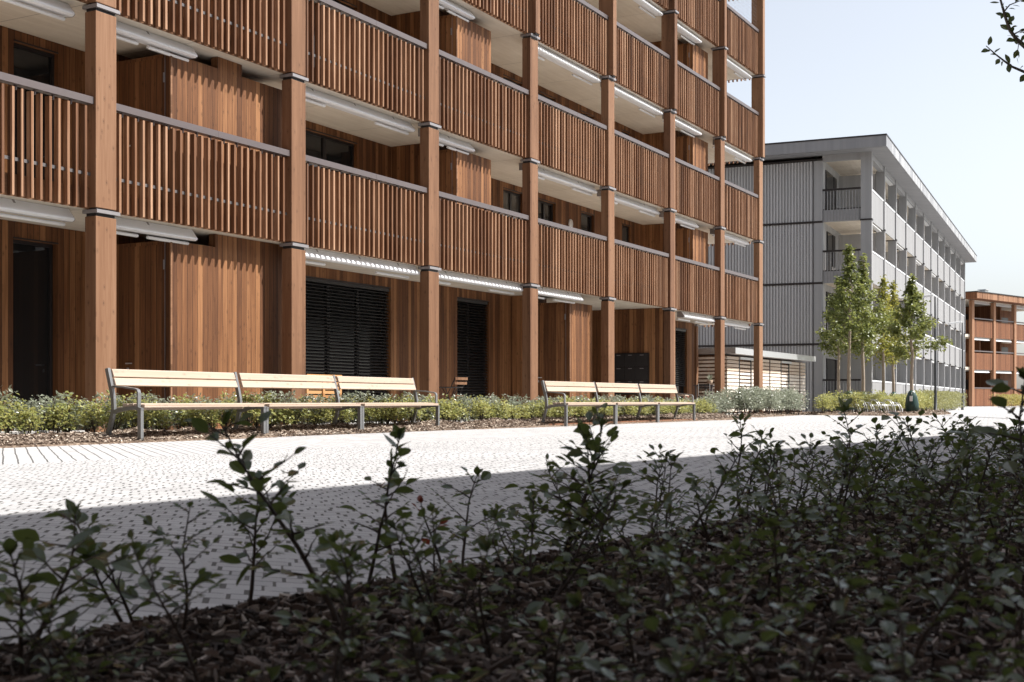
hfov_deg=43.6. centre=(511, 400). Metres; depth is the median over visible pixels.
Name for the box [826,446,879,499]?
beech sapling
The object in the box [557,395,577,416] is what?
shrub
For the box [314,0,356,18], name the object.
window
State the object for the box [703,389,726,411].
round shrub
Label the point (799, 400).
round shrub
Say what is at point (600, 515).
beech sapling
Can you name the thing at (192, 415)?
shrub
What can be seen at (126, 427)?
shrub
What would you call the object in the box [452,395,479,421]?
shrub
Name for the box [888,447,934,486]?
beech sapling
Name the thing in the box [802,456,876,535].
beech sapling
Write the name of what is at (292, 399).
shrub
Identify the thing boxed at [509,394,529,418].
shrub
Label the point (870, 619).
beech sapling
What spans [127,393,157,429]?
shrub
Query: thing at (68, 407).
shrub
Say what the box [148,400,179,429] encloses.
shrub
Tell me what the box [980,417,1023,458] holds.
beech sapling
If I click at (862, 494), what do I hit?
beech sapling
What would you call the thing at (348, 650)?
beech sapling
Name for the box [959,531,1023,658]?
beech sapling
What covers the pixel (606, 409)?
shrub
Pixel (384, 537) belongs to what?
beech sapling
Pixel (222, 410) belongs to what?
shrub
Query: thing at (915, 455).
beech sapling
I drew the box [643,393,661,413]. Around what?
shrub
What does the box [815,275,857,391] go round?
young tree
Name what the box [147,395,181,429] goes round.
shrub
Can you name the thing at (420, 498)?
beech sapling
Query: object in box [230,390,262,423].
shrub
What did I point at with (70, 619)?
beech sapling
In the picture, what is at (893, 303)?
young tree
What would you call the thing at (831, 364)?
window
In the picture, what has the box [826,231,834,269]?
window
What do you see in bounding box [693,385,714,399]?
terrace table
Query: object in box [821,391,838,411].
round shrub
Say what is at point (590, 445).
beech sapling
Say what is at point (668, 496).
beech sapling
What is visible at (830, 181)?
window
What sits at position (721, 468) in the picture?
beech sapling
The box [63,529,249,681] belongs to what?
beech sapling
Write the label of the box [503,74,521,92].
window
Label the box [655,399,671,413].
shrub
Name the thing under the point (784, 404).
round shrub
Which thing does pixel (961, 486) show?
beech sapling
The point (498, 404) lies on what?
shrub
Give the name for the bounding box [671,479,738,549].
beech sapling
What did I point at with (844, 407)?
beech sapling
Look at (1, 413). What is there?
shrub
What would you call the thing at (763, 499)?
beech sapling
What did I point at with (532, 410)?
shrub
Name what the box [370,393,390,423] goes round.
shrub
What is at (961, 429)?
beech sapling
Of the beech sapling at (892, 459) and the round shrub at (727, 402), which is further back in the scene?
the round shrub at (727, 402)
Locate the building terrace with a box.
[1,413,740,434]
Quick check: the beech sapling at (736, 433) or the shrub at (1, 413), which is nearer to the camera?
the beech sapling at (736, 433)
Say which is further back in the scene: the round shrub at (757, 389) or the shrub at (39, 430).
the round shrub at (757, 389)
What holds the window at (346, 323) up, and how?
in the timber apartment building at (516, 198)
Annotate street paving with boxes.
[0,406,1023,643]
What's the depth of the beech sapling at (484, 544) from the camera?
2.19 m
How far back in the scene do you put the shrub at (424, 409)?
23.76 m
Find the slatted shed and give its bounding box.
[698,347,815,412]
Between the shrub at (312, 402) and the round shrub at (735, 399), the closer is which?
the shrub at (312, 402)
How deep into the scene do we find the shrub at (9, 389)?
15.59 m
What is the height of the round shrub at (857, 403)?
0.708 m
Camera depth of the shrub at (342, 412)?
21.35 m
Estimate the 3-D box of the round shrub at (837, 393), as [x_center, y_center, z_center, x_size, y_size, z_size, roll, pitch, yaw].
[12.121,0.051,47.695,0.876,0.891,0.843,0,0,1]
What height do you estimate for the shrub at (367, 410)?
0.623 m
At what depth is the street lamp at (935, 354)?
55.46 m
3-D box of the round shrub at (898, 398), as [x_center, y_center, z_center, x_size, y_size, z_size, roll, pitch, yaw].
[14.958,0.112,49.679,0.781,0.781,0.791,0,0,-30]
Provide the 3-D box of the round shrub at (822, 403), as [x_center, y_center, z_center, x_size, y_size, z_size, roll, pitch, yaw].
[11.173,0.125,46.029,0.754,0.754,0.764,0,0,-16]
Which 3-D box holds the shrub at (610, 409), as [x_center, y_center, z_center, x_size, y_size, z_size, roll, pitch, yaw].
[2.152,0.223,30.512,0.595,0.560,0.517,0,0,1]
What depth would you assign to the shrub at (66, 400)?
16.44 m
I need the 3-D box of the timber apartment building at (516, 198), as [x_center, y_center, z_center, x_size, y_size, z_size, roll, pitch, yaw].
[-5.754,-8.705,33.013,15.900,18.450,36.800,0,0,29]
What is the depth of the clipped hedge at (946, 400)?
62.74 m
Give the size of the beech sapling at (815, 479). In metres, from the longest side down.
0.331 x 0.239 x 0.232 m
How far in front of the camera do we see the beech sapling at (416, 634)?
1.77 m
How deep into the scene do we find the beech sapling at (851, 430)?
4.99 m
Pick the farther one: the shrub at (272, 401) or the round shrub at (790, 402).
the round shrub at (790, 402)
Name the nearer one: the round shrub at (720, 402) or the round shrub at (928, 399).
the round shrub at (720, 402)
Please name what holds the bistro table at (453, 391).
on the building terrace
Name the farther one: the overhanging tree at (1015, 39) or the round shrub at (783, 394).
the round shrub at (783, 394)
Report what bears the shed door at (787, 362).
in the slatted shed
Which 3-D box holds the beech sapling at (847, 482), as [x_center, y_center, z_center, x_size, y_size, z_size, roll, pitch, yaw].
[0.896,0.298,3.642,0.389,0.384,0.285,0,0,19]
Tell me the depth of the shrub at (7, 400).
15.54 m
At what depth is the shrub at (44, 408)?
16.28 m
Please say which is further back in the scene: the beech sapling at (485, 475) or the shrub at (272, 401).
the shrub at (272, 401)
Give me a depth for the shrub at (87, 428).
16.86 m
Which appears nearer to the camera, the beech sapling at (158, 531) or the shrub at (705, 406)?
the beech sapling at (158, 531)
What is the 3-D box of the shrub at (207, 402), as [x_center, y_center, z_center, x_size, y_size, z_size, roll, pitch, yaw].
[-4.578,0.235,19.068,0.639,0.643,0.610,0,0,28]
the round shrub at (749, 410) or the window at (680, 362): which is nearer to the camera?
the round shrub at (749, 410)
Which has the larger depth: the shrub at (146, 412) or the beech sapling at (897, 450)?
the shrub at (146, 412)
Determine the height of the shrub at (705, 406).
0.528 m
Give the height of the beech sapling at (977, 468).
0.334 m
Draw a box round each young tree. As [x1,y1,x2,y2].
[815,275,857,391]
[823,244,881,390]
[832,253,894,391]
[851,274,922,391]
[875,280,909,391]
[883,273,952,390]
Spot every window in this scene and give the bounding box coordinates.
[13,237,58,430]
[14,39,58,180]
[306,128,356,229]
[306,276,390,422]
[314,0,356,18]
[457,297,488,417]
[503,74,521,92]
[503,187,521,219]
[538,90,555,103]
[538,198,555,227]
[581,110,593,122]
[581,211,593,237]
[622,223,629,247]
[675,328,686,400]
[825,170,836,208]
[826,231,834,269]
[826,291,833,330]
[826,358,836,398]
[965,314,967,333]
[965,380,967,402]
[1002,347,1007,354]
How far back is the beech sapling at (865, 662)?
1.26 m
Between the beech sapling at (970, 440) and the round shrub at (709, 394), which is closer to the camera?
the beech sapling at (970, 440)
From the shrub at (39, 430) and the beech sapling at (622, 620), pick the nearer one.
the beech sapling at (622, 620)
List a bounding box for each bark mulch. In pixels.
[0,412,750,445]
[0,472,1023,681]
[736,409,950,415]
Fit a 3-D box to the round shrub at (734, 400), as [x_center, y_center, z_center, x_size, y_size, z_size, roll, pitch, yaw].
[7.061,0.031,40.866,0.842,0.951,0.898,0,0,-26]
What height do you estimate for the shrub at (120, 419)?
0.632 m
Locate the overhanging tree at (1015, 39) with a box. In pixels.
[981,0,1023,81]
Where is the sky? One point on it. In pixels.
(917, 73)
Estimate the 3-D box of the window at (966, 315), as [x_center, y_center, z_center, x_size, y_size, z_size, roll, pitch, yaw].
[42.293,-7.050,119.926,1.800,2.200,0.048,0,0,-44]
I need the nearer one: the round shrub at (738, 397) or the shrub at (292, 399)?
the shrub at (292, 399)
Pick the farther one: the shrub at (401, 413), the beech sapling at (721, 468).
the shrub at (401, 413)
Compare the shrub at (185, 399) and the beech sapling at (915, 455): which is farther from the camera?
the shrub at (185, 399)
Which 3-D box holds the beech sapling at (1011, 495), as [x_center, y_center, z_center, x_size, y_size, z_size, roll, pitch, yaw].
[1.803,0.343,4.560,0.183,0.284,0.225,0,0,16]
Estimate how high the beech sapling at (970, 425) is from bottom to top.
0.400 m
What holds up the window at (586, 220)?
in the timber apartment building at (516, 198)
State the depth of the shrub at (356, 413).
22.34 m
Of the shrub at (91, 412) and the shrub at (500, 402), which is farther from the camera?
the shrub at (500, 402)
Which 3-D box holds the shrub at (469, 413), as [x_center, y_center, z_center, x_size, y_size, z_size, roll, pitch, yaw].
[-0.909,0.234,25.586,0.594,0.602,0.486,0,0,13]
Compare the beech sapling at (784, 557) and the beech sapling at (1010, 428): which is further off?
the beech sapling at (1010, 428)
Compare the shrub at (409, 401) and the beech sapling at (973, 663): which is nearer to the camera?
the beech sapling at (973, 663)
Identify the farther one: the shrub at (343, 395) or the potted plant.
the potted plant
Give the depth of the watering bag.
48.32 m
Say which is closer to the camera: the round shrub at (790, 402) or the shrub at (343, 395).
the shrub at (343, 395)
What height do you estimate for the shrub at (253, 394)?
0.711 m
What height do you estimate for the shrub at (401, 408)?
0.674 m
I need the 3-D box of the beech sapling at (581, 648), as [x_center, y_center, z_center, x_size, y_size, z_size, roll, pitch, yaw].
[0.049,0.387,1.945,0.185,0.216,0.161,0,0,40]
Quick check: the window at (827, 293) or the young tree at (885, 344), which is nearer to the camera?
the young tree at (885, 344)
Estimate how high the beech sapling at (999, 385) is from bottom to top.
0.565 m
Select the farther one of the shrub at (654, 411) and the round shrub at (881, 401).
the round shrub at (881, 401)
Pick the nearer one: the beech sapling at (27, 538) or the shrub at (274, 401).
the beech sapling at (27, 538)
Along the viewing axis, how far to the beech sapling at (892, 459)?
5.08 m
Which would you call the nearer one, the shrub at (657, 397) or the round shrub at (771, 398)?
the shrub at (657, 397)
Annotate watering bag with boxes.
[905,391,918,411]
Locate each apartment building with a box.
[0,0,765,431]
[698,133,976,411]
[965,289,1023,406]
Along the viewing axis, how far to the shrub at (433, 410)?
24.00 m
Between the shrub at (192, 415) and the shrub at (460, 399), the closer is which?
the shrub at (192, 415)
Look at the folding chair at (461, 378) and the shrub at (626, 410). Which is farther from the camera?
the shrub at (626, 410)
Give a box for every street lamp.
[923,294,936,409]
[948,321,963,409]
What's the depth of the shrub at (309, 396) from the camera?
20.96 m
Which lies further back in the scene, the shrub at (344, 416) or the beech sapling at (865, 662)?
the shrub at (344, 416)
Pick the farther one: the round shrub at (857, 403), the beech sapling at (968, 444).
the round shrub at (857, 403)
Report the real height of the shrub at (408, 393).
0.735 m
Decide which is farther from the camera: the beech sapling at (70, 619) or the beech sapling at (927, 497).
the beech sapling at (927, 497)
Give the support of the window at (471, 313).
in the timber apartment building at (516, 198)
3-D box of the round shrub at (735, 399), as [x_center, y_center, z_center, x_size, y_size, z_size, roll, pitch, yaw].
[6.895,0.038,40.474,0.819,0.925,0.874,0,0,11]
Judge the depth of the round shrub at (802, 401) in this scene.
45.76 m
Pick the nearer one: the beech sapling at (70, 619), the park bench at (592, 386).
the beech sapling at (70, 619)
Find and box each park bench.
[105,368,439,439]
[541,380,694,425]
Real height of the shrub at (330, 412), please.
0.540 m
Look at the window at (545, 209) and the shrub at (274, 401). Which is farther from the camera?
the window at (545, 209)
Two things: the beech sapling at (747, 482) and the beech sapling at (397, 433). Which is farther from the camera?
the beech sapling at (747, 482)
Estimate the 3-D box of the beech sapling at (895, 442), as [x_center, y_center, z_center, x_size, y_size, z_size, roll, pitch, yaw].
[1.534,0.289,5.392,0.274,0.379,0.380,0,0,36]
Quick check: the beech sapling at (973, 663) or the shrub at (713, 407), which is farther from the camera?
the shrub at (713, 407)
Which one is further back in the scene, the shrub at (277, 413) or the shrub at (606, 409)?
the shrub at (606, 409)
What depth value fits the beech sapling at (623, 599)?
1.73 m
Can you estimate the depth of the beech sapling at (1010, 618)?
1.75 m
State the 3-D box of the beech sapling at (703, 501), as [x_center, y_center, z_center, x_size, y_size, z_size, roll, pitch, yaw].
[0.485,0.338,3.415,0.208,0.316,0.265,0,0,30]
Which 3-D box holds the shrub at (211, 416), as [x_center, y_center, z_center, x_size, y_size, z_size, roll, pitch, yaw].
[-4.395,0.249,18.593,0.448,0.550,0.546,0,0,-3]
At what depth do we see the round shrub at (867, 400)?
47.75 m
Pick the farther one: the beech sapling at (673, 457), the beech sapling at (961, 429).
the beech sapling at (961, 429)
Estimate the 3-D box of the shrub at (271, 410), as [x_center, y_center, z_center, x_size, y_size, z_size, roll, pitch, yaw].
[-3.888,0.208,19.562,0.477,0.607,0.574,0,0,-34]
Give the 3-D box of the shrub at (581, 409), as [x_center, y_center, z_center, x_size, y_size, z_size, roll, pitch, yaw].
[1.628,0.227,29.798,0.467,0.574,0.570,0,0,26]
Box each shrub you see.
[0,384,18,430]
[0,393,29,432]
[0,394,17,432]
[0,399,14,430]
[0,401,22,434]
[4,397,42,433]
[7,404,47,433]
[22,395,52,433]
[28,394,54,433]
[32,395,73,432]
[38,403,75,432]
[45,391,84,431]
[46,391,87,431]
[68,398,107,431]
[72,398,103,431]
[74,399,110,431]
[88,393,124,430]
[92,391,127,429]
[95,389,136,429]
[115,397,144,428]
[117,391,157,427]
[124,390,162,428]
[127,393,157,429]
[144,398,169,430]
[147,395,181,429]
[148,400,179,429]
[167,397,188,428]
[170,393,203,426]
[171,394,204,426]
[174,410,208,427]
[190,395,220,425]
[198,399,221,427]
[207,391,245,426]
[207,397,236,428]
[210,390,241,425]
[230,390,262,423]
[245,390,272,426]
[248,395,275,425]
[252,390,287,424]
[252,393,288,426]
[258,396,282,426]
[271,409,297,424]
[273,390,300,424]
[276,395,303,424]
[280,395,310,424]
[280,399,309,423]
[296,393,328,424]
[301,395,332,424]
[306,393,327,424]
[311,398,333,424]
[316,396,330,423]
[324,395,350,423]
[326,395,354,422]
[327,389,353,422]
[329,409,352,422]
[346,398,374,423]
[347,393,378,420]
[351,390,375,422]
[359,400,379,422]
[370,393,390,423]
[376,394,402,423]
[377,398,401,423]
[379,393,412,422]
[379,397,409,423]
[393,397,411,421]
[397,395,422,420]
[402,391,424,420]
[408,401,429,422]
[417,393,434,419]
[421,400,435,421]
[422,394,445,420]
[430,394,459,420]
[435,403,459,420]
[442,397,467,421]
[446,397,467,421]
[452,393,474,422]
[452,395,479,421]
[459,399,479,420]
[468,396,497,419]
[471,395,492,419]
[475,398,499,418]
[480,392,498,418]
[486,398,505,417]
[486,403,503,418]
[491,401,511,417]
[493,397,510,418]
[501,394,519,419]
[504,404,522,418]
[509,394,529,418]
[513,403,530,418]
[523,401,541,418]
[530,395,544,417]
[533,398,555,416]
[533,402,553,417]
[544,401,563,416]
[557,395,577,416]
[569,399,588,416]
[572,396,589,416]
[574,398,587,416]
[581,396,600,416]
[590,397,608,413]
[593,399,612,414]
[600,394,619,413]
[610,394,620,401]
[619,399,637,415]
[631,398,647,412]
[636,399,651,414]
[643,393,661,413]
[648,406,660,414]
[651,396,667,413]
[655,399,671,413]
[666,399,682,412]
[674,400,687,414]
[690,399,707,412]
[698,395,715,412]
[699,399,711,412]
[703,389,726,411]
[707,403,718,412]
[709,394,720,412]
[710,392,725,413]
[716,395,735,413]
[717,387,739,413]
[719,387,740,414]
[724,387,742,413]
[726,386,748,413]
[734,386,758,414]
[739,392,759,412]
[743,391,762,412]
[744,385,766,412]
[747,387,770,412]
[759,387,780,411]
[759,389,779,413]
[769,391,784,413]
[772,386,789,411]
[774,396,785,412]
[775,394,789,412]
[778,385,797,413]
[780,392,797,412]
[784,387,802,410]
[791,393,804,413]
[792,390,809,414]
[813,394,832,412]
[819,394,834,411]
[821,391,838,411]
[822,395,837,411]
[826,390,845,410]
[838,390,853,401]
[845,391,865,411]
[851,396,866,411]
[854,391,873,410]
[865,394,879,410]
[867,394,883,410]
[868,389,888,407]
[877,395,889,409]
[889,393,904,410]
[902,391,922,407]
[920,392,932,409]
[921,393,933,409]
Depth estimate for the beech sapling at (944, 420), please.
7.17 m
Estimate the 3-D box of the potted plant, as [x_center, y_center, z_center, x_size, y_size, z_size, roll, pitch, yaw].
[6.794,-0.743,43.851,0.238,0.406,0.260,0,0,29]
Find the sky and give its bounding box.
[727,0,1023,387]
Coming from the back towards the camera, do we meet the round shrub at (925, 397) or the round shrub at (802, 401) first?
the round shrub at (925, 397)
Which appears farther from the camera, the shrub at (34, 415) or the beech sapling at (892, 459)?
the shrub at (34, 415)
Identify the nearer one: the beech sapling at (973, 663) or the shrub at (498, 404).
the beech sapling at (973, 663)
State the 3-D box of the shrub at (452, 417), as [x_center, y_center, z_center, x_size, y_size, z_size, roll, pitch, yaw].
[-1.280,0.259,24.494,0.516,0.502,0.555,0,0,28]
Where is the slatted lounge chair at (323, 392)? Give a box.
[306,374,341,402]
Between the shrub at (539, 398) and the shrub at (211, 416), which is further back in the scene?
the shrub at (539, 398)
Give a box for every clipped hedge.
[909,389,967,410]
[988,393,1023,407]
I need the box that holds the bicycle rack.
[833,399,902,412]
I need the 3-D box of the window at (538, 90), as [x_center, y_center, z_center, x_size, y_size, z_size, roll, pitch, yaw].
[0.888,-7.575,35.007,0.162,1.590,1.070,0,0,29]
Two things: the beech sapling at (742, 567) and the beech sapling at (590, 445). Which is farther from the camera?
the beech sapling at (590, 445)
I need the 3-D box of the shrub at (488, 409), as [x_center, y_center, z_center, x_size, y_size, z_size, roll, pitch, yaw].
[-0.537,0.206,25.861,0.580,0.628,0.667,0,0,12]
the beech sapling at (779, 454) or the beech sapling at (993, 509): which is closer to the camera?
the beech sapling at (993, 509)
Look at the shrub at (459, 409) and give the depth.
24.65 m
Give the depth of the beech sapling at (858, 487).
3.42 m
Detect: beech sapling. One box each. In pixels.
[0,498,159,674]
[0,580,154,681]
[54,506,176,621]
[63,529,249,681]
[135,501,225,629]
[183,408,369,621]
[200,458,298,606]
[237,529,430,681]
[294,530,397,660]
[333,448,414,593]
[338,424,420,580]
[362,506,490,633]
[373,502,470,601]
[379,593,488,681]
[411,495,456,581]
[429,466,512,566]
[431,534,546,658]
[459,489,563,581]
[468,509,539,614]
[478,496,554,563]
[492,403,650,573]
[498,590,619,681]
[506,453,600,545]
[530,465,642,595]
[560,468,656,564]
[566,558,745,681]
[583,599,750,681]
[587,541,676,663]
[588,495,694,578]
[607,492,724,632]
[611,443,698,537]
[621,451,708,553]
[631,493,697,570]
[650,469,740,567]
[650,540,804,681]
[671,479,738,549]
[684,440,752,536]
[702,431,821,538]
[707,452,778,524]
[708,507,844,651]
[709,558,880,681]
[714,492,788,564]
[715,412,773,509]
[715,534,842,637]
[722,506,814,595]
[734,470,849,572]
[735,459,791,535]
[746,446,822,514]
[754,432,842,526]
[763,439,899,551]
[768,497,906,601]
[795,440,844,501]
[802,450,866,531]
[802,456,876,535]
[806,427,867,509]
[813,397,904,497]
[818,539,951,669]
[822,446,894,528]
[823,448,888,527]
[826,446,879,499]
[834,540,1009,681]
[837,480,905,559]
[842,595,1022,681]
[848,424,913,502]
[853,443,931,525]
[859,454,898,515]
[864,449,982,574]
[875,479,944,553]
[878,407,976,501]
[878,445,927,505]
[883,430,953,502]
[887,453,936,493]
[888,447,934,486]
[892,506,1023,632]
[894,449,1000,536]
[912,483,996,604]
[923,409,990,462]
[923,449,1020,545]
[924,596,1023,681]
[925,416,981,484]
[929,440,995,525]
[932,416,1006,490]
[936,438,1003,498]
[937,434,1019,530]
[937,441,992,507]
[947,366,1023,584]
[948,429,1019,499]
[949,422,997,469]
[953,495,1023,568]
[954,465,1023,543]
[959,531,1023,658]
[961,428,1023,508]
[963,656,1014,681]
[965,472,1023,563]
[971,599,1023,672]
[972,414,1023,498]
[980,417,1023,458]
[982,420,1021,501]
[990,419,1023,484]
[995,459,1023,526]
[999,594,1023,603]
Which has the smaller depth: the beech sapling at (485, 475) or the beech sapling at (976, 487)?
the beech sapling at (976, 487)
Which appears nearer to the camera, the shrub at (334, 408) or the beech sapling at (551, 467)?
the beech sapling at (551, 467)
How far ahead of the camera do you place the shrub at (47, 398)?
16.55 m
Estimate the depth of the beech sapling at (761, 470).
4.13 m
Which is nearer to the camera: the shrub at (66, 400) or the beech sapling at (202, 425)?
the beech sapling at (202, 425)
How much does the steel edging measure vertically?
0.085 m
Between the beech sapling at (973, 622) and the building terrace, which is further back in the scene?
the building terrace
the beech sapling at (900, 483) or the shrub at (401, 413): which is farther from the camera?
the shrub at (401, 413)
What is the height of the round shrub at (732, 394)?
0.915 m
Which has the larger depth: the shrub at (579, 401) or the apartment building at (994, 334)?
the apartment building at (994, 334)
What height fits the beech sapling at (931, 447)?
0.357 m
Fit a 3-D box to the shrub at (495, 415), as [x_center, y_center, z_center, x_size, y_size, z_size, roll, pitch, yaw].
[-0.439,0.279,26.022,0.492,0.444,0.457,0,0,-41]
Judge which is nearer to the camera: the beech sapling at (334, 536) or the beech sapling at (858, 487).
the beech sapling at (334, 536)
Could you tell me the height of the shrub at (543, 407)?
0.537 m
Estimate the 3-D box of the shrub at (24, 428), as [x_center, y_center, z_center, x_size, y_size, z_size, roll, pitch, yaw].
[-6.173,0.249,16.141,0.483,0.598,0.590,0,0,-37]
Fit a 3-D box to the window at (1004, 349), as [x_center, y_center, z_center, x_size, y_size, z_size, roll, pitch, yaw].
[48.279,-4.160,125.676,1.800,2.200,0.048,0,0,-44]
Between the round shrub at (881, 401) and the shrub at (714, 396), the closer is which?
the shrub at (714, 396)
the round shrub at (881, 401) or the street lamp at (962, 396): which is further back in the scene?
the street lamp at (962, 396)
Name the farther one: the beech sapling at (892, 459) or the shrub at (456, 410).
the shrub at (456, 410)
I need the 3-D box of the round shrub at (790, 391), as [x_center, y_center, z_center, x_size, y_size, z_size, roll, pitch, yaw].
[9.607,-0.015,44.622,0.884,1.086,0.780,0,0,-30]
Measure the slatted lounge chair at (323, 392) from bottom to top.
0.900 m
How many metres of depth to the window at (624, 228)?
39.90 m
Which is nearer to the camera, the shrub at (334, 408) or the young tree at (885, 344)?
the shrub at (334, 408)
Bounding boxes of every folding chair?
[441,377,467,401]
[698,384,709,398]
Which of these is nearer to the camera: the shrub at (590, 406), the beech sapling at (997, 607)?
the beech sapling at (997, 607)
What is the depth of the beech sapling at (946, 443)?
4.74 m
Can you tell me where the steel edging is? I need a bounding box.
[549,419,696,424]
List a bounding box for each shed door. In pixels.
[738,357,753,412]
[780,361,791,410]
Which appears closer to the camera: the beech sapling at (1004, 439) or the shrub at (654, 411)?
the beech sapling at (1004, 439)
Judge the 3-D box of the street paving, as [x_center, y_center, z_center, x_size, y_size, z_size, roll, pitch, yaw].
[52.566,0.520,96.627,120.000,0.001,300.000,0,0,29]
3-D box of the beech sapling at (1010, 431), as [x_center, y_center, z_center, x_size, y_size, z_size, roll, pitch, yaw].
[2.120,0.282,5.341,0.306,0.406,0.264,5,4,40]
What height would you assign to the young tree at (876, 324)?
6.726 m
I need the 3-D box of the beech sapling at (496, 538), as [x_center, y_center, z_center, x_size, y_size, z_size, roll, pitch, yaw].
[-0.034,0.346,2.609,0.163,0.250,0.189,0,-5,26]
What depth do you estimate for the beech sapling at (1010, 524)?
3.62 m
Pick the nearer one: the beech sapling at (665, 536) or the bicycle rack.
the beech sapling at (665, 536)
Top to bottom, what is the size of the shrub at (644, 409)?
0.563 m
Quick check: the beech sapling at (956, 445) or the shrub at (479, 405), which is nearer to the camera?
the beech sapling at (956, 445)
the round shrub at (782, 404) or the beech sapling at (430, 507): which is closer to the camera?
the beech sapling at (430, 507)
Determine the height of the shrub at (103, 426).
0.677 m
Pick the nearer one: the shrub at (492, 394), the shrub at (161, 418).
the shrub at (161, 418)
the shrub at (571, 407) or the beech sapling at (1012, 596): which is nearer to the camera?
the beech sapling at (1012, 596)
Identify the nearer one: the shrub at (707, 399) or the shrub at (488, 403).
the shrub at (488, 403)
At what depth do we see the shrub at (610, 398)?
31.57 m
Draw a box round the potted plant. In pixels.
[707,374,712,384]
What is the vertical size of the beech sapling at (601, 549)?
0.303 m
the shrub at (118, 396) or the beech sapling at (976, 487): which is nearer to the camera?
the beech sapling at (976, 487)
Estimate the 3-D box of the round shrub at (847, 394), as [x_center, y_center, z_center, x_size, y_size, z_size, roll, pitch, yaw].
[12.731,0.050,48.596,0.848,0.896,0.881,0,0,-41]
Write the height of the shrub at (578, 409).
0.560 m
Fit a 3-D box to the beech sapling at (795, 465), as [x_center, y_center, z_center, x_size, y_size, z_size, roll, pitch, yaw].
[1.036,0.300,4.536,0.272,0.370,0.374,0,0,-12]
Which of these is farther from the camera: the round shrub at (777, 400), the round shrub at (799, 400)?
the round shrub at (799, 400)
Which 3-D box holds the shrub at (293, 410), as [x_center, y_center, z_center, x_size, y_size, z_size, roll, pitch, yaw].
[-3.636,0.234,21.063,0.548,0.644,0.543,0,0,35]
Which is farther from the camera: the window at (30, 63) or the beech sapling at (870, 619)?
the window at (30, 63)
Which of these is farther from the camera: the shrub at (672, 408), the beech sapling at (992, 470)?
the shrub at (672, 408)
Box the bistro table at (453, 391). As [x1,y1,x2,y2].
[439,387,462,399]
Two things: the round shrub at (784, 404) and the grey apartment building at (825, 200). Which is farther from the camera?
the grey apartment building at (825, 200)
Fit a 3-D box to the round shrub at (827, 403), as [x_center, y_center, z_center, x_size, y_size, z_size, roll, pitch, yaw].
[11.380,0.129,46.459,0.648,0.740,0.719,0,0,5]
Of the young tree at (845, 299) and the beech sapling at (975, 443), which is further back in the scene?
the young tree at (845, 299)
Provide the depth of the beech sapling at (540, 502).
3.61 m

